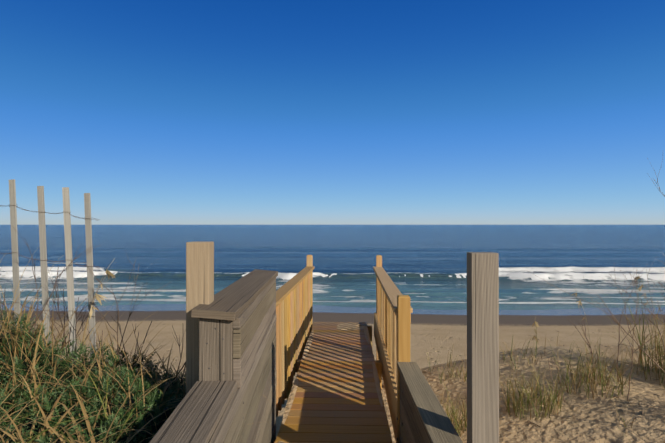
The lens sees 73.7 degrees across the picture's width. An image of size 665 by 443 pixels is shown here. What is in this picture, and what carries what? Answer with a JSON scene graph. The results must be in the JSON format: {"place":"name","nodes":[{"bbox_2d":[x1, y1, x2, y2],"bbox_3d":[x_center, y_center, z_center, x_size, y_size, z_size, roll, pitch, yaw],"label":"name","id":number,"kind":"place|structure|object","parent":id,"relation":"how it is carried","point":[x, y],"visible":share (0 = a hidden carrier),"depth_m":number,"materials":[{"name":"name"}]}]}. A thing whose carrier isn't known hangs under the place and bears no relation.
{"place":"outdoors","nodes":[
{"label":"outdoors","id":0,"kind":"place"},
{"bbox_2d":[0,225,664,309],"bbox_3d":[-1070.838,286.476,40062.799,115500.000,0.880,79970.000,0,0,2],"label":"sea water","id":1,"kind":"structure","parent":0,"point":[347,254],"depth_m":90.46,"materials":[{"name":"blue liquid"}]},
{"bbox_2d":[0,266,664,280],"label":"surf foam","id":2,"kind":"object","parent":1,"relation":"on","point":[288,276],"depth_m":58.40,"materials":[{"name":"white liquid"}]},
{"bbox_2d":[0,0,664,224],"label":"sky","id":3,"kind":"structure","parent":0,"point":[163,112],"materials":[{"name":"blue"}]},
{"bbox_2d":[1,304,664,442],"bbox_3d":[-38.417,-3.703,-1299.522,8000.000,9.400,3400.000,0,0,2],"label":"sandy beach","id":4,"kind":"structure","parent":0,"point":[590,413],"depth_m":17.86,"materials":[{"name":"beige sand"}]},
{"bbox_2d":[0,179,96,360],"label":"fence slats","id":5,"kind":"object","parent":4,"relation":"on","point":[42,240],"visible":0.62,"depth_m":2.86,"materials":[{"name":"grey wood"}]},
{"bbox_2d":[0,204,102,318],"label":"fence wire","id":6,"kind":"object","parent":5,"relation":"attached to","point":[47,259],"visible":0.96,"depth_m":2.87,"materials":[{"name":"grey metal"}]},
{"bbox_2d":[0,307,185,442],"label":"green shrub","id":7,"kind":"object","parent":4,"relation":"on","point":[152,400],"visible":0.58,"depth_m":2.39,"materials":[{"name":"green plant"}]},
{"bbox_2d":[0,226,185,393],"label":"bare twigs","id":8,"kind":"object","parent":4,"relation":"on","point":[118,324],"visible":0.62,"depth_m":2.84,"materials":[{"name":"brown plant"}]},
{"bbox_2d":[0,248,256,442],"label":"dry grass","id":9,"kind":"structure","parent":4,"relation":"on","point":[52,430],"depth_m":2.37,"materials":[{"name":"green plant"}]},
{"bbox_2d":[149,241,277,442],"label":"railing","id":10,"kind":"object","parent":4,"relation":"on","point":[211,407],"depth_m":2.22,"materials":[{"name":"grey wood"}]},
{"bbox_2d":[206,286,402,439],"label":"screws","id":11,"kind":"object","parent":10,"relation":"attached to","point":[275,400],"visible":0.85,"depth_m":3.49,"materials":[{"name":"grey metal"}]},
{"bbox_2d":[276,255,314,416],"bbox_3d":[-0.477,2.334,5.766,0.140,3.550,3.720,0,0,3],"label":"railing","id":12,"kind":"object","parent":4,"relation":"on","point":[294,309],"visible":0.75,"depth_m":5.25,"materials":[{"name":"yellow wood"}]},
{"bbox_2d":[274,322,392,442],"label":"boardwalk deck","id":13,"kind":"structure","parent":4,"relation":"on","point":[353,409],"depth_m":4.36,"materials":[{"name":"brown wood"}]},
{"bbox_2d":[278,323,382,442],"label":"sand patches","id":14,"kind":"object","parent":13,"relation":"on","point":[348,326],"visible":1,"depth_m":5.03,"materials":[{"name":"beige sand"}]},
{"bbox_2d":[81,254,664,396],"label":"sea oats stalks","id":15,"kind":"object","parent":4,"relation":"on","point":[108,273],"visible":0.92,"depth_m":4.55,"materials":[{"name":"beige plant"}]},
{"bbox_2d":[373,255,412,442],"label":"railing","id":16,"kind":"object","parent":4,"relation":"on","point":[392,317],"visible":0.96,"depth_m":4.51,"materials":[{"name":"yellow wood"}]},
{"bbox_2d":[145,158,664,442],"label":"bare twigs","id":17,"kind":"object","parent":4,"relation":"on","point":[654,316],"visible":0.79,"depth_m":4.45,"materials":[{"name":"brown plant"}]},
{"bbox_2d":[397,252,498,442],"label":"wooden railing","id":18,"kind":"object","parent":4,"relation":"on","point":[424,418],"depth_m":2.31,"materials":[{"name":"grey wood"}]},
{"bbox_2d":[276,282,664,442],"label":"dune grass","id":19,"kind":"structure","parent":4,"relation":"on","point":[599,370],"depth_m":4.61,"materials":[{"name":"green plant"}]}
]}

